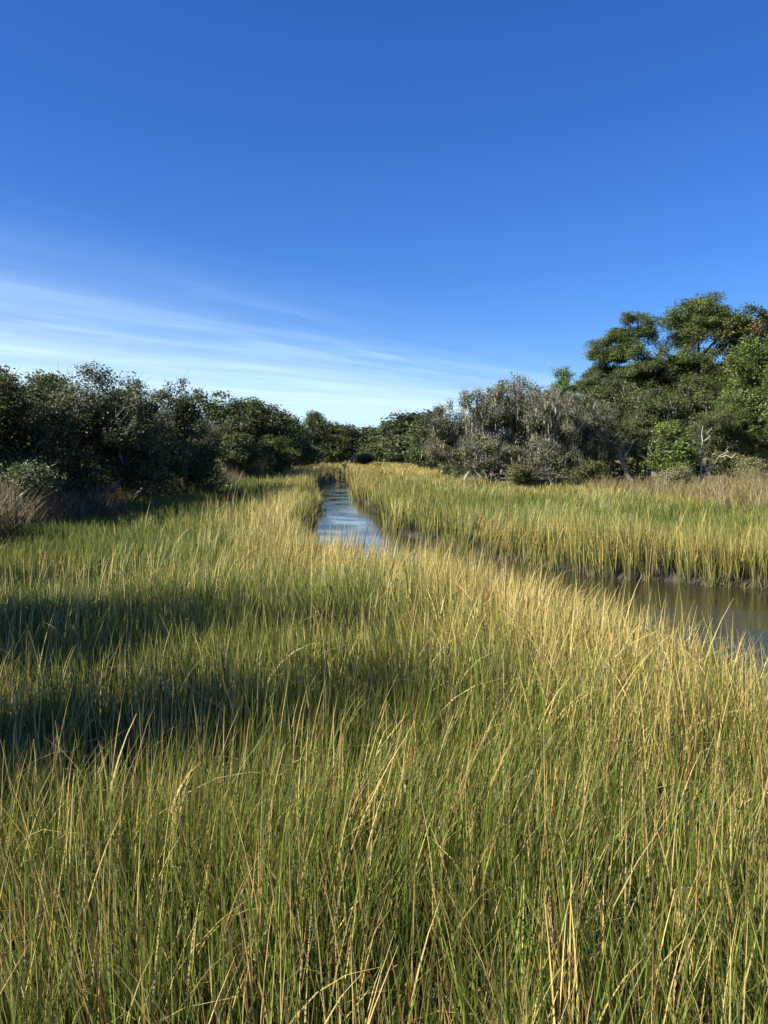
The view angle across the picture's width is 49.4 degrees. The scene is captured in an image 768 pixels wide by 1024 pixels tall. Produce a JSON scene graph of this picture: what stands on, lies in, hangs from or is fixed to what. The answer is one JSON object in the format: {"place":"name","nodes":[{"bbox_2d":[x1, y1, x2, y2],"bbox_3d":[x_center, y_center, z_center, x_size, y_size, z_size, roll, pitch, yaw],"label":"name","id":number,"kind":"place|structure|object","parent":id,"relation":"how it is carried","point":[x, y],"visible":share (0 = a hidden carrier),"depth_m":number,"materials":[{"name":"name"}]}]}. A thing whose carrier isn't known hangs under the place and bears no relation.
{"place":"outdoors","nodes":[
{"label":"outdoors","id":0,"kind":"place"},
{"bbox_2d":[0,461,767,1023],"bbox_3d":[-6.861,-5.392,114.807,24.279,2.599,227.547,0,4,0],"label":"marsh grass","id":1,"kind":"structure","parent":0,"point":[126,527],"depth_m":5.53,"materials":[{"name":"green plant"}]},
{"bbox_2d":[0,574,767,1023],"bbox_3d":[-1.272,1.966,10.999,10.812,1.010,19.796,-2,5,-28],"label":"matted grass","id":2,"kind":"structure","parent":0,"point":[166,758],"depth_m":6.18,"materials":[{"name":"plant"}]},
{"bbox_2d":[0,0,767,442],"label":"sky","id":3,"kind":"structure","parent":0,"point":[356,212],"materials":[{"name":"blue"}]},
{"bbox_2d":[20,460,767,1019],"bbox_3d":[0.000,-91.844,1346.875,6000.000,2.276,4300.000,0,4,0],"label":"ground","id":4,"kind":"structure","parent":0,"point":[668,576],"depth_m":24.43,"materials":[{"name":"brown soil"}]},
{"bbox_2d":[0,362,32,492],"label":"live oak","id":5,"kind":"object","parent":4,"relation":"on","point":[2,387],"visible":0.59,"depth_m":35.42,"materials":[{"name":"green plant"}]},
{"bbox_2d":[0,456,68,525],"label":"shrub","id":6,"kind":"object","parent":4,"relation":"on","point":[31,477],"visible":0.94,"depth_m":31.23,"materials":[{"name":"green plant"}]},
{"bbox_2d":[0,365,73,486],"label":"live oak","id":7,"kind":"object","parent":4,"relation":"on","point":[11,419],"visible":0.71,"depth_m":36.55,"materials":[{"name":"green plant"}]},
{"bbox_2d":[2,388,81,475],"bbox_3d":[-17.044,-2.646,38.879,5.820,6.794,5.809,-1,4,-10],"label":"live oak","id":8,"kind":"object","parent":4,"relation":"on","point":[66,461],"visible":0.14,"depth_m":38.70,"materials":[{"name":"green plant"}]},
{"bbox_2d":[15,368,73,436],"bbox_3d":[-26.486,-6.373,65.553,6.648,9.486,5.727,0,4,-5],"label":"round oak","id":9,"kind":"object","parent":4,"relation":"on","point":[35,376],"visible":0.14,"depth_m":64.39,"materials":[{"name":"green plant"}]},
{"bbox_2d":[17,358,176,506],"bbox_3d":[-14.483,-3.400,40.762,7.410,8.229,8.506,3,5,37],"label":"live oak","id":10,"kind":"object","parent":4,"relation":"on","point":[102,426],"visible":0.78,"depth_m":40.49,"materials":[{"name":"green plant"}]},
{"bbox_2d":[0,461,242,543],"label":"dry brush","id":11,"kind":"object","parent":4,"relation":"on","point":[13,514],"visible":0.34,"depth_m":33.54,"materials":[{"name":"brown plant"}]},
{"bbox_2d":[81,374,196,499],"bbox_3d":[-13.745,-3.624,45.051,5.772,7.993,5.582,3,5,32],"label":"live oak","id":12,"kind":"object","parent":4,"relation":"on","point":[177,454],"visible":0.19,"depth_m":45.06,"materials":[{"name":"green plant"}]},
{"bbox_2d":[117,386,210,500],"bbox_3d":[-13.644,-3.765,49.819,6.614,7.713,7.593,-1,4,-15],"label":"live oak","id":13,"kind":"object","parent":4,"relation":"on","point":[172,487],"visible":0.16,"depth_m":49.03,"materials":[{"name":"green plant"}]},
{"bbox_2d":[41,443,325,476],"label":"undergrowth","id":14,"kind":"object","parent":4,"relation":"on","point":[222,465],"visible":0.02,"depth_m":75.11,"materials":[{"name":"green plant"}]},
{"bbox_2d":[153,370,218,494],"bbox_3d":[-12.042,-4.297,50.987,4.149,8.712,4.290,2,5,27],"label":"live oak","id":15,"kind":"object","parent":4,"relation":"on","point":[199,470],"visible":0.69,"depth_m":50.26,"materials":[{"name":"green plant"}]},
{"bbox_2d":[179,419,235,495],"bbox_3d":[-12.656,-3.589,55.892,5.550,6.480,5.540,-1,4,-20],"label":"live oak","id":16,"kind":"object","parent":4,"relation":"on","point":[216,442],"visible":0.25,"depth_m":55.01,"materials":[{"name":"green plant"}]},
{"bbox_2d":[174,390,281,474],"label":"round oak","id":17,"kind":"object","parent":4,"relation":"on","point":[221,413],"visible":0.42,"depth_m":83.08,"materials":[{"name":"green plant"}]},
{"bbox_2d":[216,432,264,473],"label":"round oak","id":18,"kind":"object","parent":4,"relation":"on","point":[242,453],"visible":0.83,"depth_m":77.20,"materials":[{"name":"green plant"}]},
{"bbox_2d":[230,462,270,479],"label":"bush","id":19,"kind":"object","parent":4,"relation":"on","point":[250,471],"visible":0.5,"depth_m":79.55,"materials":[{"name":"green plant"}]},
{"bbox_2d":[217,396,293,442],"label":"round oak","id":20,"kind":"object","parent":4,"relation":"on","point":[259,404],"visible":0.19,"depth_m":94.81,"materials":[{"name":"green plant"}]},
{"bbox_2d":[256,434,296,476],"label":"round oak","id":21,"kind":"object","parent":4,"relation":"on","point":[275,443],"visible":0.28,"depth_m":91.30,"materials":[{"name":"green plant"}]},
{"bbox_2d":[264,458,292,477],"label":"bush","id":22,"kind":"object","parent":4,"relation":"on","point":[278,470],"visible":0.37,"depth_m":91.46,"materials":[{"name":"green plant"}]},
{"bbox_2d":[264,404,319,470],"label":"round oak","id":23,"kind":"object","parent":4,"relation":"on","point":[296,450],"visible":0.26,"depth_m":105.98,"materials":[{"name":"green plant"}]},
{"bbox_2d":[276,467,323,477],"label":"dry brush","id":24,"kind":"object","parent":4,"relation":"on","point":[310,471],"visible":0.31,"depth_m":92.95,"materials":[{"name":"brown plant"}]},
{"bbox_2d":[287,440,319,465],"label":"tree","id":25,"kind":"object","parent":4,"relation":"on","point":[311,453],"visible":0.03,"depth_m":137.97,"materials":[{"name":"green plant"}]},
{"bbox_2d":[292,420,319,468],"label":"round oak","id":26,"kind":"object","parent":4,"relation":"on","point":[311,435],"visible":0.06,"depth_m":122.64,"materials":[{"name":"green plant"}]},
{"bbox_2d":[300,410,331,464],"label":"round oak","id":27,"kind":"object","parent":4,"relation":"on","point":[315,422],"visible":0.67,"depth_m":168.01,"materials":[{"name":"green plant"}]},
{"bbox_2d":[305,431,326,466],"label":"tree","id":28,"kind":"object","parent":4,"relation":"on","point":[321,455],"visible":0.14,"depth_m":149.36,"materials":[{"name":"green plant"}]},
{"bbox_2d":[313,420,342,462],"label":"tree","id":29,"kind":"object","parent":4,"relation":"on","point":[325,445],"visible":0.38,"depth_m":182.25,"materials":[{"name":"green plant"}]},
{"bbox_2d":[320,422,358,464],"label":"round oak","id":30,"kind":"object","parent":4,"relation":"on","point":[340,449],"visible":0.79,"depth_m":182.62,"materials":[{"name":"green plant"}]},
{"bbox_2d":[336,423,358,462],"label":"tree","id":31,"kind":"object","parent":4,"relation":"on","point":[352,432],"visible":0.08,"depth_m":194.39,"materials":[{"name":"green plant"}]},
{"bbox_2d":[348,429,370,458],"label":"tree","id":32,"kind":"object","parent":4,"relation":"on","point":[355,439],"visible":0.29,"depth_m":243.05,"materials":[{"name":"green plant"}]},
{"bbox_2d":[351,451,375,465],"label":"bush","id":33,"kind":"object","parent":4,"relation":"on","point":[364,457],"visible":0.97,"depth_m":173.59,"materials":[{"name":"green plant"}]},
{"bbox_2d":[353,425,377,442],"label":"tree","id":34,"kind":"object","parent":4,"relation":"on","point":[368,427],"visible":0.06,"depth_m":250.47,"materials":[{"name":"green plant"}]},
{"bbox_2d":[354,427,378,458],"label":"tree","id":35,"kind":"object","parent":4,"relation":"on","point":[367,430],"visible":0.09,"depth_m":247.62,"materials":[{"name":"green plant"}]},
{"bbox_2d":[356,429,381,461],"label":"tree","id":36,"kind":"object","parent":4,"relation":"on","point":[363,444],"visible":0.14,"depth_m":241.56,"materials":[{"name":"green plant"}]},
{"bbox_2d":[365,424,392,461],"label":"tree","id":37,"kind":"object","parent":4,"relation":"on","point":[379,437],"visible":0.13,"depth_m":231.01,"materials":[{"name":"green plant"}]},
{"bbox_2d":[366,418,405,462],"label":"tree","id":38,"kind":"object","parent":4,"relation":"on","point":[376,450],"visible":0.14,"depth_m":219.00,"materials":[{"name":"green plant"}]},
{"bbox_2d":[378,420,414,463],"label":"tree","id":39,"kind":"object","parent":4,"relation":"on","point":[388,456],"visible":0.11,"depth_m":204.93,"materials":[{"name":"green plant"}]},
{"bbox_2d":[378,410,424,464],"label":"tree","id":40,"kind":"object","parent":4,"relation":"on","point":[398,446],"visible":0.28,"depth_m":184.49,"materials":[{"name":"green plant"}]},
{"bbox_2d":[402,425,438,470],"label":"round oak","id":41,"kind":"object","parent":4,"relation":"on","point":[422,461],"visible":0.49,"depth_m":118.55,"materials":[{"name":"green plant"}]},
{"bbox_2d":[397,409,463,455],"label":"tree","id":42,"kind":"object","parent":4,"relation":"on","point":[406,439],"visible":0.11,"depth_m":158.09,"materials":[{"name":"green plant"}]},
{"bbox_2d":[418,396,488,480],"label":"mossy oak","id":43,"kind":"object","parent":4,"relation":"on","point":[444,442],"visible":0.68,"depth_m":77.39,"materials":[{"name":"grey plant"}]},
{"bbox_2d":[455,381,543,484],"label":"mossy oak","id":44,"kind":"object","parent":4,"relation":"on","point":[490,419],"visible":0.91,"depth_m":70.85,"materials":[{"name":"grey plant"}]},
{"bbox_2d":[504,463,540,487],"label":"bush","id":45,"kind":"object","parent":4,"relation":"on","point":[519,473],"visible":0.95,"depth_m":66.05,"materials":[{"name":"green plant"}]},
{"bbox_2d":[484,370,573,469],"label":"mossy oak","id":46,"kind":"object","parent":4,"relation":"on","point":[531,389],"visible":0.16,"depth_m":74.42,"materials":[{"name":"grey plant"}]},
{"bbox_2d":[504,385,603,485],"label":"mossy oak","id":47,"kind":"object","parent":4,"relation":"on","point":[555,425],"visible":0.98,"depth_m":68.44,"materials":[{"name":"grey plant"}]},
{"bbox_2d":[343,460,767,589],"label":"marsh grass","id":48,"kind":"structure","parent":4,"relation":"on","point":[404,495],"depth_m":29.33,"materials":[{"name":"green plant"}]},
{"bbox_2d":[343,434,767,480],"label":"undergrowth","id":49,"kind":"object","parent":4,"relation":"on","point":[456,469],"visible":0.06,"depth_m":83.62,"materials":[{"name":"green plant"}]},
{"bbox_2d":[549,365,586,475],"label":"leafy tree","id":50,"kind":"object","parent":4,"relation":"on","point":[564,385],"visible":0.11,"depth_m":86.63,"materials":[{"name":"green plant"}]},
{"bbox_2d":[563,460,612,486],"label":"bush","id":51,"kind":"object","parent":4,"relation":"on","point":[598,468],"visible":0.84,"depth_m":65.71,"materials":[{"name":"green plant"}]},
{"bbox_2d":[560,399,628,479],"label":"mossy oak","id":52,"kind":"object","parent":4,"relation":"on","point":[601,442],"visible":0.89,"depth_m":69.63,"materials":[{"name":"green plant"}]},
{"bbox_2d":[571,337,629,398],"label":"pine tree","id":53,"kind":"object","parent":4,"relation":"on","point":[594,375],"visible":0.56,"depth_m":90.23,"materials":[{"name":"green plant"}]},
{"bbox_2d":[574,374,647,475],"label":"dark oak","id":54,"kind":"object","parent":4,"relation":"on","point":[605,398],"visible":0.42,"depth_m":82.85,"materials":[{"name":"green plant"}]},
{"bbox_2d":[616,440,634,484],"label":"leaning trunk","id":55,"kind":"object","parent":4,"relation":"on","point":[625,467],"visible":0.87,"depth_m":69.01,"materials":[{"name":"grey plant"}]},
{"bbox_2d":[615,364,655,400],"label":"round oak","id":56,"kind":"object","parent":4,"relation":"on","point":[630,383],"visible":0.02,"depth_m":101.78,"materials":[{"name":"green plant"}]},
{"bbox_2d":[603,311,677,472],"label":"pine tree","id":57,"kind":"object","parent":4,"relation":"on","point":[637,371],"visible":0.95,"depth_m":88.59,"materials":[{"name":"green plant"}]},
{"bbox_2d":[616,406,672,480],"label":"dark oak","id":58,"kind":"object","parent":4,"relation":"on","point":[640,430],"visible":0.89,"depth_m":72.01,"materials":[{"name":"green plant"}]},
{"bbox_2d":[611,378,701,476],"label":"dark oak","id":59,"kind":"object","parent":4,"relation":"on","point":[659,406],"visible":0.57,"depth_m":77.94,"materials":[{"name":"green plant"}]},
{"bbox_2d":[576,464,767,513],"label":"dry brush","id":60,"kind":"object","parent":4,"relation":"on","point":[732,487],"visible":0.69,"depth_m":49.49,"materials":[{"name":"beige plant"}]},
{"bbox_2d":[639,411,706,482],"bbox_3d":[20.809,-4.150,60.869,4.754,6.420,4.392,3,5,39],"label":"young tree","id":61,"kind":"object","parent":4,"relation":"on","point":[678,434],"visible":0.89,"depth_m":60.09,"materials":[{"name":"green plant"}]},
{"bbox_2d":[652,349,693,421],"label":"leafy tree","id":62,"kind":"object","parent":4,"relation":"on","point":[671,391],"visible":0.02,"depth_m":97.73,"materials":[{"name":"green plant"}]},
{"bbox_2d":[652,464,698,487],"bbox_3d":[20.156,-2.050,57.805,2.997,2.737,3.396,2,5,29],"label":"bush","id":63,"kind":"object","parent":4,"relation":"on","point":[682,471],"visible":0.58,"depth_m":57.45,"materials":[{"name":"green plant"}]},
{"bbox_2d":[663,432,702,477],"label":"young tree","id":64,"kind":"object","parent":4,"relation":"on","point":[677,459],"visible":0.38,"depth_m":59.78,"materials":[{"name":"green plant"}]},
{"bbox_2d":[642,291,765,470],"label":"pine tree","id":65,"kind":"object","parent":4,"relation":"on","point":[694,322],"visible":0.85,"depth_m":87.41,"materials":[{"name":"green plant"}]},
{"bbox_2d":[667,365,745,473],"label":"dark oak","id":66,"kind":"object","parent":4,"relation":"on","point":[701,398],"visible":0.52,"depth_m":84.10,"materials":[{"name":"green plant"}]},
{"bbox_2d":[695,342,729,465],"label":"leafy tree","id":67,"kind":"object","parent":4,"relation":"on","point":[715,355],"visible":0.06,"depth_m":101.93,"materials":[{"name":"green plant"}]},
{"bbox_2d":[690,364,734,402],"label":"dark oak","id":68,"kind":"object","parent":4,"relation":"on","point":[707,370],"visible":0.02,"depth_m":92.38,"materials":[{"name":"green plant"}]},
{"bbox_2d":[690,426,739,481],"bbox_3d":[24.453,-3.904,62.029,3.825,4.911,0.728,0,4,0],"label":"dead snag","id":69,"kind":"object","parent":4,"relation":"on","point":[701,476],"visible":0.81,"depth_m":61.88,"materials":[{"name":"grey wood"}]},
{"bbox_2d":[685,402,747,475],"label":"dark oak","id":70,"kind":"object","parent":4,"relation":"on","point":[721,425],"visible":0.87,"depth_m":72.70,"materials":[{"name":"green plant"}]},
{"bbox_2d":[704,450,749,480],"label":"bush","id":71,"kind":"object","parent":4,"relation":"on","point":[722,465],"visible":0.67,"depth_m":67.33,"materials":[{"name":"green plant"}]},
{"bbox_2d":[703,476,767,480],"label":"fallen log","id":72,"kind":"object","parent":4,"relation":"on","point":[705,477],"visible":0.09,"depth_m":69.93,"materials":[{"name":"brown wood"}]},
{"bbox_2d":[704,302,767,454],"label":"sweetgum tree","id":73,"kind":"object","parent":4,"relation":"on","point":[736,327],"visible":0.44,"depth_m":85.50,"materials":[{"name":"green plant"}]},
{"bbox_2d":[711,392,767,468],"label":"leafy tree","id":74,"kind":"object","parent":4,"relation":"on","point":[737,408],"visible":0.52,"depth_m":74.31,"materials":[{"name":"green plant"}]},
{"bbox_2d":[714,331,767,469],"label":"leafy tree","id":75,"kind":"object","parent":4,"relation":"on","point":[749,349],"visible":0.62,"depth_m":77.02,"materials":[{"name":"green plant"}]},
{"bbox_2d":[725,453,767,484],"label":"bush","id":76,"kind":"object","parent":4,"relation":"on","point":[749,464],"visible":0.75,"depth_m":59.71,"materials":[{"name":"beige plant"}]},
{"bbox_2d":[744,357,767,445],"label":"leafy tree","id":77,"kind":"object","parent":4,"relation":"on","point":[762,416],"visible":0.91,"depth_m":74.00,"materials":[{"name":"green plant"}]},
{"bbox_2d":[305,467,767,705],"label":"water","id":78,"kind":"structure","parent":0,"point":[342,506],"depth_m":20.60,"materials":[{"name":"brown liquid"}]}
]}

